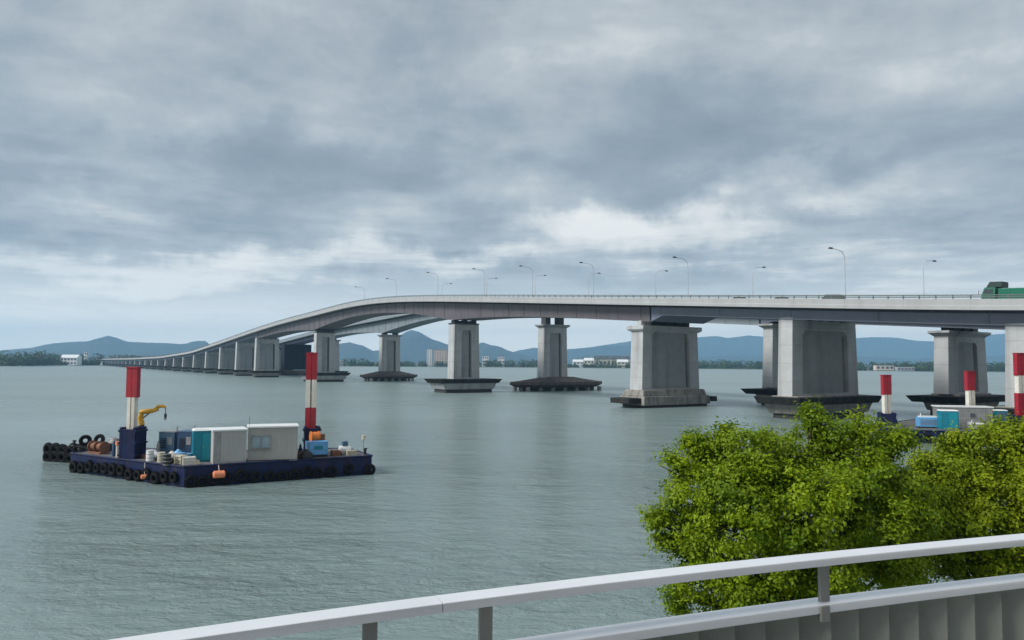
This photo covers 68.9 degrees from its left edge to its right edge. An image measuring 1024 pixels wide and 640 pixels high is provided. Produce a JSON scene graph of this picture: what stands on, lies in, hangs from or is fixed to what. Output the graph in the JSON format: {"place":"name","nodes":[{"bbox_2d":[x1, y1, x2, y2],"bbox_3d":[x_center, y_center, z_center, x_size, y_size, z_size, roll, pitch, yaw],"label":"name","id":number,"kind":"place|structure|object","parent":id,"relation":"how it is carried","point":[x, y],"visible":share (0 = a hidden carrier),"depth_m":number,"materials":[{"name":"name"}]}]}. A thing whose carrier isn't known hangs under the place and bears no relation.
{"place":"outdoors","nodes":[
{"label":"outdoors","id":0,"kind":"place"},
{"bbox_2d":[0,330,536,363],"bbox_3d":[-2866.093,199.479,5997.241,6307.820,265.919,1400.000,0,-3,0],"label":"hills","id":1,"kind":"structure","parent":0,"point":[415,346],"depth_m":5676.76,"materials":[{"name":"blue"}]},
{"bbox_2d":[0,365,1005,639],"bbox_3d":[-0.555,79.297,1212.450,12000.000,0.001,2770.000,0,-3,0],"label":"lake water","id":2,"kind":"structure","parent":0,"point":[502,483],"depth_m":51.83,"materials":[{"name":"liquid"}]},
{"bbox_2d":[47,440,85,460],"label":"pontoon","id":3,"kind":"object","parent":2,"relation":"on","point":[74,442],"visible":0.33,"depth_m":73.68,"materials":[{"name":"black metal"}]},
{"bbox_2d":[42,442,50,455],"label":"tyre","id":4,"kind":"object","parent":3,"relation":"hanging from","point":[46,446],"visible":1,"depth_m":73.42,"materials":[{"name":"rubber"}]},
{"bbox_2d":[42,450,50,461],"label":"tyre","id":5,"kind":"object","parent":3,"relation":"hanging from","point":[45,458],"visible":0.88,"depth_m":73.34,"materials":[{"name":"rubber"}]},
{"bbox_2d":[50,450,57,461],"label":"tyre","id":6,"kind":"object","parent":3,"relation":"hanging from","point":[52,459],"visible":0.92,"depth_m":73.03,"materials":[{"name":"rubber"}]},
{"bbox_2d":[50,443,59,456],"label":"tyre","id":7,"kind":"object","parent":3,"relation":"hanging from","point":[53,446],"visible":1,"depth_m":73.08,"materials":[{"name":"rubber"}]},
{"bbox_2d":[57,450,65,462],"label":"tyre","id":8,"kind":"object","parent":3,"relation":"hanging from","point":[59,457],"visible":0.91,"depth_m":72.71,"materials":[{"name":"rubber"}]},
{"bbox_2d":[59,444,66,455],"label":"tyre","id":9,"kind":"object","parent":3,"relation":"hanging from","point":[62,446],"visible":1,"depth_m":72.81,"materials":[{"name":"rubber"}]},
{"bbox_2d":[65,453,70,462],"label":"tyre","id":10,"kind":"object","parent":3,"relation":"hanging from","point":[67,460],"visible":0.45,"depth_m":72.45,"materials":[{"name":"rubber"}]},
{"bbox_2d":[65,446,72,457],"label":"tyre","id":11,"kind":"object","parent":3,"relation":"hanging from","point":[68,449],"visible":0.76,"depth_m":72.53,"materials":[{"name":"rubber"}]},
{"bbox_2d":[72,444,81,451],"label":"tyre","id":12,"kind":"object","parent":3,"relation":"hanging from","point":[75,448],"visible":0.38,"depth_m":72.24,"materials":[{"name":"rubber"}]},
{"bbox_2d":[78,434,91,445],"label":"tyre","id":13,"kind":"object","parent":3,"relation":"on","point":[87,437],"visible":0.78,"depth_m":75.27,"materials":[{"name":"rubber"}]},
{"bbox_2d":[93,434,104,441],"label":"tyre","id":14,"kind":"object","parent":3,"relation":"on","point":[98,436],"visible":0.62,"depth_m":75.57,"materials":[{"name":"rubber"}]},
{"bbox_2d":[70,425,372,487],"bbox_3d":[-26.023,11.725,65.526,27.240,4.901,13.572,0,-3,0],"label":"work barge","id":15,"kind":"object","parent":2,"relation":"on","point":[132,445],"visible":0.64,"depth_m":63.17,"materials":[{"name":"blue paint"}]},
{"bbox_2d":[69,461,77,472],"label":"tyre","id":16,"kind":"object","parent":15,"relation":"hanging from","point":[71,465],"visible":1,"depth_m":66.14,"materials":[{"name":"rubber"}]},
{"bbox_2d":[77,462,84,473],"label":"tyre","id":17,"kind":"object","parent":15,"relation":"hanging from","point":[80,468],"visible":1,"depth_m":65.54,"materials":[{"name":"rubber"}]},
{"bbox_2d":[84,460,92,472],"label":"tyre","id":18,"kind":"object","parent":15,"relation":"hanging from","point":[88,466],"visible":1,"depth_m":64.96,"materials":[{"name":"rubber"}]},
{"bbox_2d":[93,463,99,473],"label":"tyre","id":19,"kind":"object","parent":15,"relation":"hanging from","point":[95,470],"visible":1,"depth_m":64.40,"materials":[{"name":"rubber"}]},
{"bbox_2d":[87,440,109,454],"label":"mooring winch","id":20,"kind":"object","parent":15,"relation":"on","point":[97,447],"visible":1,"depth_m":66.48,"materials":[{"name":"metal"}]},
{"bbox_2d":[100,462,108,474],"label":"tyre","id":21,"kind":"object","parent":15,"relation":"hanging from","point":[102,466],"visible":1,"depth_m":63.82,"materials":[{"name":"rubber"}]},
{"bbox_2d":[107,463,116,476],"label":"tyre","id":22,"kind":"object","parent":15,"relation":"hanging from","point":[111,473],"visible":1,"depth_m":63.18,"materials":[{"name":"rubber"}]},
{"bbox_2d":[108,437,118,442],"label":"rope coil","id":23,"kind":"object","parent":15,"relation":"on","point":[111,440],"visible":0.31,"depth_m":75.05,"materials":[{"name":"fabric"}]},
{"bbox_2d":[112,440,115,455],"bbox_3d":[-34.594,11.128,64.885,0.280,1.420,0.280,0,-3,0],"label":"gas cylinder","id":24,"kind":"object","parent":15,"relation":"on","point":[113,449],"visible":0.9,"depth_m":64.78,"materials":[{"name":"blue paint"}]},
{"bbox_2d":[115,441,118,457],"bbox_3d":[-33.860,11.129,64.195,0.456,1.350,0.480,0,-3,0],"label":"vent pipe","id":25,"kind":"object","parent":15,"relation":"on","point":[117,447],"visible":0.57,"depth_m":64.04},
{"bbox_2d":[116,464,124,476],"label":"tyre","id":26,"kind":"object","parent":15,"relation":"hanging from","point":[122,471],"visible":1,"depth_m":62.62,"materials":[{"name":"rubber"}]},
{"bbox_2d":[124,468,132,480],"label":"tyre","id":27,"kind":"object","parent":15,"relation":"hanging from","point":[128,474],"visible":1,"depth_m":61.99,"materials":[{"name":"rubber"}]},
{"bbox_2d":[126,367,141,428],"bbox_3d":[-32.570,9.477,63.934,1.032,10.913,0.627,0,-3,6],"label":"spud pole","id":28,"kind":"object","parent":15,"relation":"attached to","point":[133,377],"visible":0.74,"depth_m":63.90,"materials":[{"name":"metal"}]},
{"bbox_2d":[133,469,141,481],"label":"tyre","id":29,"kind":"object","parent":15,"relation":"hanging from","point":[135,473],"visible":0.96,"depth_m":61.42,"materials":[{"name":"rubber"}]},
{"bbox_2d":[142,468,150,479],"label":"tyre","id":30,"kind":"object","parent":15,"relation":"hanging from","point":[147,471],"visible":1,"depth_m":60.80,"materials":[{"name":"rubber"}]},
{"bbox_2d":[146,450,153,461],"bbox_3d":[-30.033,11.253,61.958,0.644,0.900,0.634,0,-3,0],"label":"oil drum","id":31,"kind":"object","parent":15,"relation":"on","point":[149,455],"visible":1,"depth_m":61.72,"materials":[{"name":"grey metal"}]},
{"bbox_2d":[138,404,166,425],"bbox_3d":[-31.268,9.602,64.829,2.585,4.547,0.640,0,-3,0],"label":"deck crane","id":32,"kind":"object","parent":15,"relation":"on","point":[142,412],"visible":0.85,"depth_m":64.74,"materials":[{"name":"yellow metal"}]},
{"bbox_2d":[149,471,159,484],"bbox_3d":[-28.856,12.809,60.356,1.125,1.109,0.349,28,11,29],"label":"tyre","id":33,"kind":"object","parent":15,"relation":"hanging from","point":[154,477],"visible":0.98,"depth_m":60.19,"materials":[{"name":"rubber"}]},
{"bbox_2d":[157,452,165,462],"bbox_3d":[-28.673,11.235,61.039,0.644,0.850,0.634,0,-3,0],"label":"oil drum","id":34,"kind":"object","parent":15,"relation":"on","point":[159,457],"visible":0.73,"depth_m":60.78,"materials":[{"name":"grey metal"}]},
{"bbox_2d":[159,470,168,482],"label":"tyre","id":35,"kind":"object","parent":15,"relation":"hanging from","point":[162,474],"visible":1,"depth_m":59.64,"materials":[{"name":"rubber"}]},
{"bbox_2d":[163,453,170,464],"bbox_3d":[-27.631,11.158,59.822,0.644,0.880,0.634,0,-3,0],"label":"oil drum","id":36,"kind":"object","parent":15,"relation":"on","point":[166,458],"visible":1,"depth_m":59.58,"materials":[{"name":"metal"}]},
{"bbox_2d":[159,426,180,452],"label":"generator","id":37,"kind":"object","parent":15,"relation":"on","point":[168,441],"visible":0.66,"depth_m":65.16,"materials":[{"name":"blue metal"}]},
{"bbox_2d":[169,471,177,482],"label":"tyre","id":38,"kind":"object","parent":15,"relation":"hanging from","point":[171,475],"visible":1,"depth_m":59.06,"materials":[{"name":"rubber"}]},
{"bbox_2d":[174,454,187,464],"bbox_3d":[-26.789,11.288,60.410,0.826,0.730,0.680,-2,-4,30],"label":"crate","id":39,"kind":"object","parent":15,"relation":"on","point":[177,459],"visible":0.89,"depth_m":60.19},
{"bbox_2d":[177,425,195,452],"bbox_3d":[-28.237,10.561,65.327,1.436,2.693,1.674,0,-3,2],"label":"generator","id":40,"kind":"object","parent":15,"relation":"on","point":[184,440],"visible":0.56,"depth_m":64.53,"materials":[{"name":"blue metal"}]},
{"bbox_2d":[182,456,195,464],"bbox_3d":[-25.955,11.310,59.997,0.964,0.650,0.680,2,-4,-30],"label":"crate","id":41,"kind":"object","parent":15,"relation":"on","point":[189,460],"visible":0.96,"depth_m":59.76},
{"bbox_2d":[183,475,197,487],"bbox_3d":[-25.308,12.754,58.836,1.050,1.035,0.326,-16,6,-30],"label":"tyre","id":42,"kind":"object","parent":15,"relation":"hanging from","point":[187,479],"visible":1,"depth_m":58.72,"materials":[{"name":"rubber"}]},
{"bbox_2d":[191,428,210,461],"bbox_3d":[-25.734,10.395,62.298,1.805,2.712,1.461,2,-4,-27],"label":"portable booth","id":43,"kind":"object","parent":15,"relation":"on","point":[201,446],"visible":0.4,"depth_m":61.66,"materials":[{"name":"teal plastic"}]},
{"bbox_2d":[202,433,210,459],"bbox_3d":[-25.169,10.480,61.811,0.902,2.170,0.090,2,-4,-27],"label":"door","id":44,"kind":"structure","parent":43,"relation":"in","point":[206,439],"depth_m":61.76,"materials":[{"name":"teal metal"}]},
{"bbox_2d":[196,475,207,486],"bbox_3d":[-24.577,12.853,59.260,1.000,0.986,0.310,28,-16,-26],"label":"tyre","id":45,"kind":"object","parent":15,"relation":"hanging from","point":[200,478],"visible":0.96,"depth_m":59.17,"materials":[{"name":"rubber"}]},
{"bbox_2d":[207,472,220,485],"bbox_3d":[-23.844,12.674,59.700,1.084,1.100,0.341,-41,17,-26],"label":"tyre","id":46,"kind":"object","parent":15,"relation":"hanging from","point":[210,481],"visible":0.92,"depth_m":59.52,"materials":[{"name":"rubber"}]},
{"bbox_2d":[213,465,225,477],"bbox_3d":[-23.421,12.124,59.699,0.924,0.990,0.647,2,-4,-30],"label":"float","id":47,"kind":"object","parent":15,"relation":"hanging from","point":[220,474],"visible":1,"depth_m":59.46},
{"bbox_2d":[220,472,232,484],"bbox_3d":[-23.046,12.764,60.164,1.000,0.986,0.310,37,-20,-24],"label":"tyre","id":48,"kind":"object","parent":15,"relation":"hanging from","point":[229,480],"visible":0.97,"depth_m":60.12,"materials":[{"name":"rubber"}]},
{"bbox_2d":[210,426,247,463],"bbox_3d":[-23.485,10.350,61.793,2.741,2.777,2.540,2,-4,-27],"label":"storage container","id":49,"kind":"object","parent":15,"relation":"on","point":[228,444],"visible":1,"depth_m":60.79,"materials":[{"name":"grey metal"}]},
{"bbox_2d":[214,432,220,461],"bbox_3d":[-23.800,10.323,60.304,0.500,2.557,0.050,2,-4,-27],"label":"door","id":50,"kind":"structure","parent":49,"relation":"in","point":[217,435],"depth_m":60.28,"materials":[{"name":"grey metal"}]},
{"bbox_2d":[234,469,247,481],"bbox_3d":[-22.047,12.643,60.758,1.084,1.100,0.341,45,-23,-21],"label":"tyre","id":51,"kind":"object","parent":15,"relation":"hanging from","point":[238,478],"visible":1,"depth_m":60.64,"materials":[{"name":"rubber"}]},
{"bbox_2d":[248,471,260,482],"bbox_3d":[-21.118,12.890,61.291,1.000,0.986,0.310,27,-16,-26],"label":"tyre","id":52,"kind":"object","parent":15,"relation":"hanging from","point":[257,479],"visible":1,"depth_m":61.18,"materials":[{"name":"rubber"}]},
{"bbox_2d":[263,470,274,481],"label":"tyre","id":53,"kind":"object","parent":15,"relation":"hanging from","point":[266,478],"visible":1,"depth_m":61.78,"materials":[{"name":"rubber"}]},
{"bbox_2d":[247,417,298,461],"bbox_3d":[-20.379,10.005,63.583,4.150,3.707,2.590,2,-3,-19],"label":"site cabin","id":54,"kind":"object","parent":15,"relation":"on","point":[271,442],"visible":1,"depth_m":62.52,"materials":[{"name":"grey metal"}]},
{"bbox_2d":[251,435,270,448],"bbox_3d":[-20.894,10.148,62.167,1.500,1.100,0.100,2,-3,-19],"label":"window","id":55,"kind":"structure","parent":54,"relation":"in","point":[257,443],"depth_m":62.15,"materials":[{"name":"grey glass"}]},
{"bbox_2d":[276,470,288,480],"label":"tyre","id":56,"kind":"object","parent":15,"relation":"hanging from","point":[279,473],"visible":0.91,"depth_m":62.30,"materials":[{"name":"rubber"}]},
{"bbox_2d":[288,469,301,480],"bbox_3d":[-18.325,13.107,62.920,1.150,1.134,0.356,-18,6,-30],"label":"tyre","id":57,"kind":"object","parent":15,"relation":"hanging from","point":[297,472],"visible":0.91,"depth_m":62.83,"materials":[{"name":"rubber"}]},
{"bbox_2d":[301,465,311,476],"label":"tyre","id":58,"kind":"object","parent":15,"relation":"hanging from","point":[308,467],"visible":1,"depth_m":63.34,"materials":[{"name":"rubber"}]},
{"bbox_2d":[300,449,313,458],"bbox_3d":[-17.577,11.485,63.996,1.154,0.845,0.858,0,-3,0],"label":"rope coil","id":59,"kind":"object","parent":15,"relation":"on","point":[305,454],"visible":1,"depth_m":63.70,"materials":[{"name":"fabric"}]},
{"bbox_2d":[305,352,317,427],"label":"spud pole","id":60,"kind":"object","parent":15,"relation":"attached to","point":[311,390],"visible":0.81,"depth_m":68.03,"materials":[{"name":"metal"}]},
{"bbox_2d":[305,440,328,456],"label":"toolbox","id":61,"kind":"object","parent":15,"relation":"on","point":[317,448],"visible":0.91,"depth_m":65.38,"materials":[{"name":"blue metal"}]},
{"bbox_2d":[309,431,324,440],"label":"winch","id":62,"kind":"object","parent":15,"relation":"on","point":[313,436],"visible":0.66,"depth_m":66.44,"materials":[{"name":"orange metal"}]},
{"bbox_2d":[311,468,322,478],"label":"tyre","id":63,"kind":"object","parent":15,"relation":"hanging from","point":[319,470],"visible":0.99,"depth_m":63.78,"materials":[{"name":"rubber"}]},
{"bbox_2d":[326,466,336,477],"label":"tyre","id":64,"kind":"object","parent":15,"relation":"hanging from","point":[328,474],"visible":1,"depth_m":64.39,"materials":[{"name":"rubber"}]},
{"bbox_2d":[330,449,340,456],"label":"crate","id":65,"kind":"object","parent":15,"relation":"on","point":[333,453],"visible":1,"depth_m":65.98,"materials":[{"name":"wood"}]},
{"bbox_2d":[338,441,350,454],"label":"compressor","id":66,"kind":"object","parent":15,"relation":"on","point":[344,447],"visible":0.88,"depth_m":66.90,"materials":[{"name":"metal"}]},
{"bbox_2d":[343,463,353,473],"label":"tyre","id":67,"kind":"object","parent":15,"relation":"hanging from","point":[346,466],"visible":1,"depth_m":65.20,"materials":[{"name":"rubber"}]},
{"bbox_2d":[345,449,356,455],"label":"crate","id":68,"kind":"object","parent":15,"relation":"on","point":[350,452],"visible":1,"depth_m":66.75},
{"bbox_2d":[365,464,375,474],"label":"tyre","id":69,"kind":"object","parent":15,"relation":"hanging from","point":[372,466],"visible":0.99,"depth_m":66.15,"materials":[{"name":"rubber"}]},
{"bbox_2d":[96,294,1023,420],"bbox_3d":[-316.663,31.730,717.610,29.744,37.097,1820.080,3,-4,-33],"label":"road bridge","id":70,"kind":"structure","parent":2,"relation":"on","point":[817,352],"depth_m":172.00,"materials":[{"name":"grey concrete"}]},
{"bbox_2d":[822,294,844,298],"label":"van","id":71,"kind":"object","parent":70,"relation":"on","point":[833,296],"visible":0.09,"depth_m":132.81,"materials":[{"name":"white metal"}]},
{"bbox_2d":[828,247,845,294],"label":"street lamp","id":72,"kind":"object","parent":70,"relation":"on","point":[844,266],"visible":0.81,"depth_m":143.26,"materials":[{"name":"metal"}]},
{"bbox_2d":[977,281,1023,298],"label":"truck","id":73,"kind":"object","parent":70,"relation":"on","point":[999,287],"visible":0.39,"depth_m":109.52,"materials":[{"name":"green metal"}]},
{"bbox_2d":[279,314,1004,414],"bbox_3d":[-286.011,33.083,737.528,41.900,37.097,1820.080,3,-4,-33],"label":"road bridge","id":74,"kind":"structure","parent":2,"relation":"on","point":[958,350],"depth_m":262.78,"materials":[{"name":"grey concrete"}]},
{"bbox_2d":[923,260,936,298],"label":"street lamp","id":75,"kind":"object","parent":74,"relation":"on","point":[923,275],"visible":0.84,"depth_m":153.56,"materials":[{"name":"metal"}]},
{"bbox_2d":[876,412,1023,443],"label":"work barge","id":76,"kind":"object","parent":2,"relation":"on","point":[891,417],"visible":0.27,"depth_m":99.74,"materials":[{"name":"blue paint"}]},
{"bbox_2d":[880,375,891,413],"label":"spud pole","id":77,"kind":"object","parent":76,"relation":"attached to","point":[886,387],"visible":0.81,"depth_m":102.85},
{"bbox_2d":[915,413,936,427],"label":"generator","id":78,"kind":"object","parent":76,"relation":"on","point":[925,421],"visible":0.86,"depth_m":100.13,"materials":[{"name":"blue paint"}]},
{"bbox_2d":[937,409,958,428],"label":"portable booth","id":79,"kind":"object","parent":76,"relation":"on","point":[946,416],"visible":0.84,"depth_m":98.28,"materials":[{"name":"teal plastic"}]},
{"bbox_2d":[948,413,957,427],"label":"door","id":80,"kind":"structure","parent":79,"relation":"in","point":[952,416],"depth_m":98.07,"materials":[{"name":"teal metal"}]},
{"bbox_2d":[931,405,993,427],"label":"storage container","id":81,"kind":"object","parent":76,"relation":"on","point":[967,413],"visible":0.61,"depth_m":100.72,"materials":[{"name":"grey metal"}]},
{"bbox_2d":[963,371,975,405],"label":"spud pole","id":82,"kind":"object","parent":76,"relation":"attached to","point":[969,383],"visible":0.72,"depth_m":103.89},
{"bbox_2d":[993,409,1007,422],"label":"portable booth","id":83,"kind":"object","parent":76,"relation":"on","point":[1001,412],"visible":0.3,"depth_m":102.58,"materials":[{"name":"teal plastic"}]},
{"bbox_2d":[998,412,1006,420],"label":"door","id":84,"kind":"structure","parent":83,"relation":"in","point":[1005,413],"depth_m":102.47,"materials":[{"name":"blue metal"}]},
{"bbox_2d":[1012,353,1023,415],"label":"spud pole","id":85,"kind":"object","parent":76,"relation":"attached to","point":[1018,366],"visible":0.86,"depth_m":99.45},
{"bbox_2d":[0,0,1023,351],"label":"sky","id":86,"kind":"structure","parent":0,"point":[172,171],"materials":[{"name":"grey"}]},
{"bbox_2d":[515,345,630,363],"bbox_3d":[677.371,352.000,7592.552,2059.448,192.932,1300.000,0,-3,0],"label":"hills","id":87,"kind":"structure","parent":0,"point":[592,352],"depth_m":7345.62,"materials":[{"name":"blue"}]},
{"bbox_2d":[572,359,583,366],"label":"house","id":88,"kind":"structure","parent":0,"point":[579,362],"depth_m":1579.45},
{"bbox_2d":[616,359,627,367],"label":"house","id":89,"kind":"structure","parent":0,"point":[622,362],"depth_m":1567.61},
{"bbox_2d":[344,363,1004,371],"bbox_3d":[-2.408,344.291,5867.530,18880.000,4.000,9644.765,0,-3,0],"label":"shore land","id":90,"kind":"structure","parent":0,"point":[605,367],"depth_m":1528.94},
{"bbox_2d":[60,355,81,364],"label":"lakeside hall","id":91,"kind":"structure","parent":90,"relation":"on","point":[73,359],"depth_m":1232.09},
{"bbox_2d":[0,350,165,365],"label":"woodland","id":92,"kind":"object","parent":90,"relation":"on","point":[38,358],"visible":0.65,"depth_m":1148.25,"materials":[{"name":"green plant"}]},
{"bbox_2d":[108,355,157,358],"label":"waterside building","id":93,"kind":"structure","parent":90,"relation":"on","point":[132,356],"depth_m":1480.64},
{"bbox_2d":[427,349,431,365],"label":"apartment block","id":94,"kind":"structure","parent":90,"relation":"on","point":[429,356],"depth_m":1587.09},
{"bbox_2d":[339,358,536,366],"bbox_3d":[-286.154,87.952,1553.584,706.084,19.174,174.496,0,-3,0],"label":"woodland","id":95,"kind":"object","parent":90,"relation":"on","point":[487,363],"visible":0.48,"depth_m":1566.97,"materials":[{"name":"green plant"}]},
{"bbox_2d":[434,350,446,365],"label":"apartment block","id":96,"kind":"structure","parent":90,"relation":"on","point":[440,355],"depth_m":1581.31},
{"bbox_2d":[482,356,488,366],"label":"house","id":97,"kind":"structure","parent":90,"relation":"on","point":[484,358],"depth_m":1597.61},
{"bbox_2d":[584,358,593,364],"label":"house","id":98,"kind":"structure","parent":90,"relation":"on","point":[588,361],"depth_m":1581.52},
{"bbox_2d":[594,356,629,366],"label":"warehouse","id":99,"kind":"structure","parent":90,"relation":"on","point":[605,359],"depth_m":1612.39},
{"bbox_2d":[567,356,1004,370],"bbox_3d":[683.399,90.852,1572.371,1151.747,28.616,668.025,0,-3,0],"label":"woodland","id":100,"kind":"object","parent":90,"relation":"on","point":[918,366],"visible":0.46,"depth_m":1490.78,"materials":[{"name":"green plant"}]},
{"bbox_2d":[873,365,893,369],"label":"shed","id":101,"kind":"object","parent":90,"relation":"on","point":[883,367],"visible":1,"depth_m":1311.48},
{"bbox_2d":[895,367,914,370],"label":"shed","id":102,"kind":"object","parent":90,"relation":"on","point":[904,368],"visible":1,"depth_m":1281.14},
{"bbox_2d":[595,334,1004,357],"bbox_3d":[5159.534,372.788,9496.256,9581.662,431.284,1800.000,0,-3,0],"label":"hills","id":103,"kind":"structure","parent":0,"point":[887,347],"depth_m":9098.93,"materials":[{"name":"blue"}]},
{"bbox_2d":[698,355,1004,365],"bbox_3d":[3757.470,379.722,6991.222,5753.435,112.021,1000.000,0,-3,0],"label":"hills","id":104,"kind":"structure","parent":0,"point":[877,360],"depth_m":6774.69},
{"bbox_2d":[967,420,983,429],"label":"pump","id":105,"kind":"object","parent":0,"point":[976,423],"visible":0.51,"depth_m":98.15,"materials":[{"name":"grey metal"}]},
{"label":"near bank","id":106,"kind":"structure","parent":0,"visible":0},
{"bbox_2d":[635,393,949,616],"bbox_3d":[6.285,5.857,16.254,7.107,8.448,3.984,0,-3,0],"label":"broadleaf tree","id":107,"kind":"object","parent":106,"relation":"on","point":[826,480],"visible":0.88,"depth_m":16.20,"materials":[{"name":"green plant"}]},
{"bbox_2d":[898,409,1023,584],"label":"broadleaf tree","id":108,"kind":"object","parent":106,"relation":"on","point":[976,482],"visible":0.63,"depth_m":18.21,"materials":[{"name":"green plant"}]},
{"bbox_3d":[2.997,0.401,-3.863,19.400,16.800,14.730,0,-3,0],"label":"building","id":109,"kind":"object","parent":106,"relation":"on","visible":0},
{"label":"terrace floor","id":110,"kind":"structure","parent":109,"relation":"on","visible":0},
{"bbox_2d":[109,533,1023,639],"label":"balustrade","id":111,"kind":"object","parent":110,"relation":"on","point":[988,608],"visible":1,"depth_m":2.35,"materials":[{"name":"metal"}]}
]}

